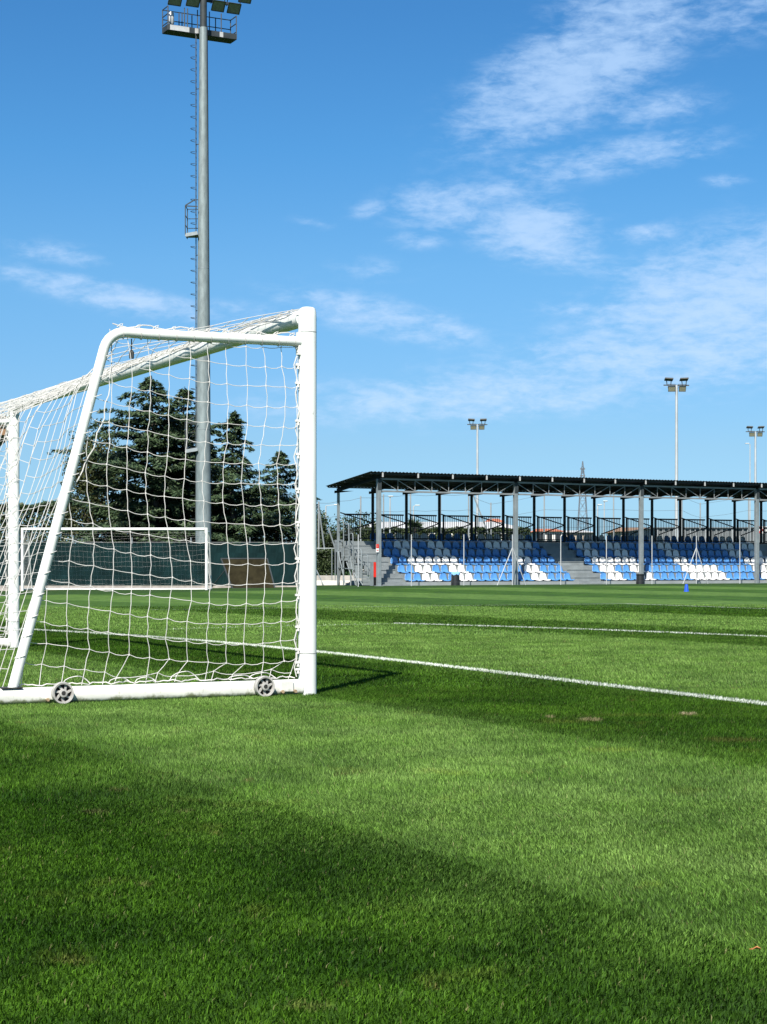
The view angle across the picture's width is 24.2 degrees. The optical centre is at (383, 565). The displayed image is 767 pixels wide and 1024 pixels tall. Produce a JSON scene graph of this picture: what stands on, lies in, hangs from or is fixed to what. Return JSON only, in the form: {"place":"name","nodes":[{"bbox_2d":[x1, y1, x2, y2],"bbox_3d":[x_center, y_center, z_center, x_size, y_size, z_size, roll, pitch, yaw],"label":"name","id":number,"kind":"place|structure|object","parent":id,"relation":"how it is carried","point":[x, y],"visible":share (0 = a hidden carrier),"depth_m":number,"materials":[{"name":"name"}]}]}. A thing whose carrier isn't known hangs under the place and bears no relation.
{"place":"outdoors","nodes":[
{"label":"outdoors","id":0,"kind":"place"},
{"bbox_2d":[0,586,297,590],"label":"kerb wall","id":1,"kind":"structure","parent":0,"point":[4,588],"depth_m":78.78,"materials":[{"name":"grey concrete"}]},
{"bbox_2d":[0,537,296,585],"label":"windscreen fence","id":2,"kind":"object","parent":1,"relation":"on","point":[273,553],"visible":0.61,"depth_m":79.00,"materials":[{"name":"fabric"}]},
{"bbox_2d":[0,569,766,1023],"bbox_3d":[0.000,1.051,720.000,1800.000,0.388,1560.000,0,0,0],"label":"ground","id":3,"kind":"structure","parent":0,"point":[592,595],"depth_m":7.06,"materials":[{"name":"green plant"}]},
{"bbox_2d":[0,416,7,445],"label":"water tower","id":4,"kind":"structure","parent":3,"relation":"on","point":[3,433],"depth_m":208.36,"materials":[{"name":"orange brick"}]},
{"bbox_2d":[0,500,78,543],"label":"tall hedge","id":5,"kind":"object","parent":3,"relation":"on","point":[33,516],"visible":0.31,"depth_m":106.04,"materials":[{"name":"green plant"}]},
{"bbox_2d":[52,418,121,540],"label":"bushy tree","id":6,"kind":"object","parent":3,"relation":"on","point":[83,488],"visible":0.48,"depth_m":101.45,"materials":[{"name":"green plant"}]},
{"bbox_2d":[45,445,146,541],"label":"cedar tree","id":7,"kind":"object","parent":3,"relation":"on","point":[121,534],"visible":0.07,"depth_m":103.12,"materials":[{"name":"green plant"}]},
{"bbox_2d":[21,528,211,590],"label":"football goal","id":8,"kind":"object","parent":3,"relation":"on","point":[23,531],"visible":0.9,"depth_m":72.78,"materials":[{"name":"white paint"}]},
{"bbox_2d":[23,376,283,543],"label":"cedar tree","id":9,"kind":"object","parent":3,"relation":"on","point":[159,485],"visible":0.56,"depth_m":96.92,"materials":[{"name":"green plant"}]},
{"bbox_2d":[0,307,316,704],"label":"football goal","id":10,"kind":"object","parent":3,"relation":"on","point":[265,331],"visible":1,"depth_m":11.73,"materials":[{"name":"white paint"}]},
{"bbox_2d":[98,388,256,539],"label":"cedar tree","id":11,"kind":"object","parent":3,"relation":"on","point":[182,393],"visible":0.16,"depth_m":100.08,"materials":[{"name":"green plant"}]},
{"bbox_2d":[112,502,297,540],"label":"tall hedge","id":12,"kind":"object","parent":3,"relation":"on","point":[263,519],"visible":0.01,"depth_m":112.08,"materials":[{"name":"green plant"}]},
{"bbox_2d":[162,0,250,585],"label":"floodlight mast","id":13,"kind":"object","parent":3,"relation":"on","point":[203,34],"visible":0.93,"depth_m":83.82,"materials":[{"name":"metal"}]},
{"bbox_2d":[151,410,297,543],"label":"cedar tree","id":14,"kind":"object","parent":3,"relation":"on","point":[234,436],"visible":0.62,"depth_m":96.40,"materials":[{"name":"green plant"}]},
{"bbox_2d":[191,445,259,539],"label":"cedar tree","id":15,"kind":"object","parent":3,"relation":"on","point":[252,538],"visible":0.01,"depth_m":102.91,"materials":[{"name":"green plant"}]},
{"bbox_2d":[212,558,274,587],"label":"rebound board","id":16,"kind":"object","parent":3,"relation":"on","point":[238,575],"visible":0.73,"depth_m":77.13,"materials":[{"name":"wood"}]},
{"bbox_2d":[236,495,293,541],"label":"cedar tree","id":17,"kind":"object","parent":3,"relation":"on","point":[256,511],"visible":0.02,"depth_m":106.76,"materials":[{"name":"green plant"}]},
{"bbox_2d":[245,450,344,575],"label":"cedar tree","id":18,"kind":"object","parent":3,"relation":"on","point":[282,460],"visible":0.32,"depth_m":102.57,"materials":[{"name":"green plant"}]},
{"bbox_2d":[317,547,334,575],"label":"clipped hedge","id":19,"kind":"object","parent":3,"relation":"on","point":[323,556],"visible":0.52,"depth_m":96.04,"materials":[{"name":"green plant"}]},
{"bbox_2d":[317,508,335,563],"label":"broad tree","id":20,"kind":"object","parent":3,"relation":"on","point":[324,524],"visible":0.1,"depth_m":124.77,"materials":[{"name":"green plant"}]},
{"bbox_2d":[317,548,335,584],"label":"goal","id":21,"kind":"object","parent":3,"relation":"on","point":[331,565],"visible":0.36,"depth_m":89.99,"materials":[{"name":"metal"}]},
{"bbox_2d":[325,504,336,574],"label":"street lamp","id":22,"kind":"object","parent":3,"relation":"on","point":[326,513],"visible":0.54,"depth_m":149.97,"materials":[{"name":"grey metal"}]},
{"bbox_2d":[317,528,356,575],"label":"broad tree","id":23,"kind":"object","parent":3,"relation":"on","point":[328,541],"visible":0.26,"depth_m":107.56,"materials":[{"name":"green plant"}]},
{"bbox_2d":[317,576,360,580],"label":"wall","id":24,"kind":"structure","parent":3,"relation":"on","point":[328,578],"depth_m":92.00,"materials":[{"name":"concrete"}]},
{"bbox_2d":[317,581,360,584],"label":"wall","id":25,"kind":"structure","parent":3,"relation":"on","point":[333,583],"depth_m":84.50,"materials":[{"name":"white concrete"}]},
{"bbox_2d":[317,509,387,575],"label":"broad tree","id":26,"kind":"object","parent":3,"relation":"on","point":[364,534],"visible":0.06,"depth_m":117.78,"materials":[{"name":"green plant"}]},
{"bbox_2d":[370,562,375,585],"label":"fire cabinet","id":27,"kind":"object","parent":3,"relation":"on","point":[372,573],"visible":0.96,"depth_m":79.14,"materials":[{"name":"red metal"}]},
{"bbox_2d":[3,627,766,705],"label":"goal line","id":28,"kind":"object","parent":3,"relation":"on","point":[553,678],"visible":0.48,"depth_m":14.21,"materials":[{"name":"white paint"}]},
{"bbox_2d":[388,496,392,566],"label":"street lamp","id":29,"kind":"object","parent":3,"relation":"on","point":[389,512],"visible":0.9,"depth_m":149.96,"materials":[{"name":"grey metal"}]},
{"bbox_2d":[408,518,424,533],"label":"tree","id":30,"kind":"object","parent":3,"relation":"on","point":[420,525],"visible":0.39,"depth_m":149.87,"materials":[{"name":"green plant"}]},
{"bbox_2d":[358,522,520,566],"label":"long shed","id":31,"kind":"structure","parent":3,"relation":"on","point":[448,524],"depth_m":235.12,"materials":[{"name":"metal"}]},
{"bbox_2d":[361,526,531,574],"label":"boundary hedge","id":32,"kind":"object","parent":3,"relation":"on","point":[463,530],"visible":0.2,"depth_m":170.07,"materials":[{"name":"green plant"}]},
{"bbox_2d":[451,571,459,584],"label":"litter bin","id":33,"kind":"object","parent":3,"relation":"on","point":[455,578],"visible":1,"depth_m":80.25,"materials":[{"name":"black plastic"}]},
{"bbox_2d":[467,418,486,526],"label":"floodlight pole","id":34,"kind":"object","parent":3,"relation":"on","point":[475,426],"visible":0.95,"depth_m":185.90,"materials":[{"name":"grey metal"}]},
{"bbox_2d":[318,494,766,568],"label":"ball stop fence","id":35,"kind":"object","parent":3,"relation":"on","point":[320,517],"visible":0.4,"depth_m":111.46,"materials":[{"name":"metal"}]},
{"bbox_2d":[327,471,766,585],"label":"grandstand","id":36,"kind":"object","parent":3,"relation":"on","point":[659,560],"visible":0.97,"depth_m":86.01,"materials":[{"name":"metal"}]},
{"bbox_2d":[531,529,562,540],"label":"house","id":37,"kind":"structure","parent":3,"relation":"on","point":[557,534],"depth_m":300.00,"materials":[{"name":"paint"}]},
{"bbox_2d":[358,534,745,586],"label":"perimeter fence","id":38,"kind":"object","parent":3,"relation":"on","point":[560,542],"visible":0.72,"depth_m":82.64,"materials":[{"name":"metal"}]},
{"bbox_2d":[562,530,592,539],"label":"house","id":39,"kind":"structure","parent":3,"relation":"on","point":[581,533],"depth_m":310.00,"materials":[{"name":"paint"}]},
{"bbox_2d":[394,622,765,636],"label":"goal area line","id":40,"kind":"object","parent":3,"relation":"on","point":[590,629],"visible":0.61,"depth_m":23.53,"materials":[{"name":"white paint"}]},
{"bbox_2d":[577,461,587,529],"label":"electricity pylon","id":41,"kind":"object","parent":3,"relation":"on","point":[581,475],"visible":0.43,"depth_m":319.82,"materials":[{"name":"metal"}]},
{"bbox_2d":[605,528,644,539],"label":"house","id":42,"kind":"structure","parent":3,"relation":"on","point":[620,532],"depth_m":263.79,"materials":[{"name":"beige paint"}]},
{"bbox_2d":[636,574,644,583],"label":"litter bin","id":43,"kind":"object","parent":3,"relation":"on","point":[639,578],"visible":0.93,"depth_m":85.32,"materials":[{"name":"black plastic"}]},
{"bbox_2d":[664,377,688,539],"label":"floodlight pole","id":44,"kind":"object","parent":3,"relation":"on","point":[674,388],"visible":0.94,"depth_m":145.90,"materials":[{"name":"grey metal"}]},
{"bbox_2d":[684,584,688,591],"bbox_3d":[10.398,0.785,61.500,0.193,0.245,0.196,0,0,0],"label":"marker cone","id":45,"kind":"object","parent":3,"relation":"on","point":[686,589],"visible":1,"depth_m":61.44,"materials":[{"name":"blue plastic"}]},
{"bbox_2d":[625,527,766,541],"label":"ribbed warehouse","id":46,"kind":"structure","parent":3,"relation":"on","point":[704,533],"depth_m":210.00,"materials":[{"name":"white metal"}]},
{"bbox_2d":[745,443,750,540],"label":"street lamp","id":47,"kind":"object","parent":3,"relation":"on","point":[750,482],"visible":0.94,"depth_m":189.97,"materials":[{"name":"grey metal"}]},
{"bbox_2d":[746,426,764,482],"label":"floodlight pole","id":48,"kind":"object","parent":3,"relation":"on","point":[753,433],"visible":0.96,"depth_m":195.90,"materials":[{"name":"grey metal"}]},
{"bbox_2d":[0,0,766,543],"label":"sky","id":49,"kind":"structure","parent":0,"point":[528,218],"materials":[{"name":"blue"}]}
]}

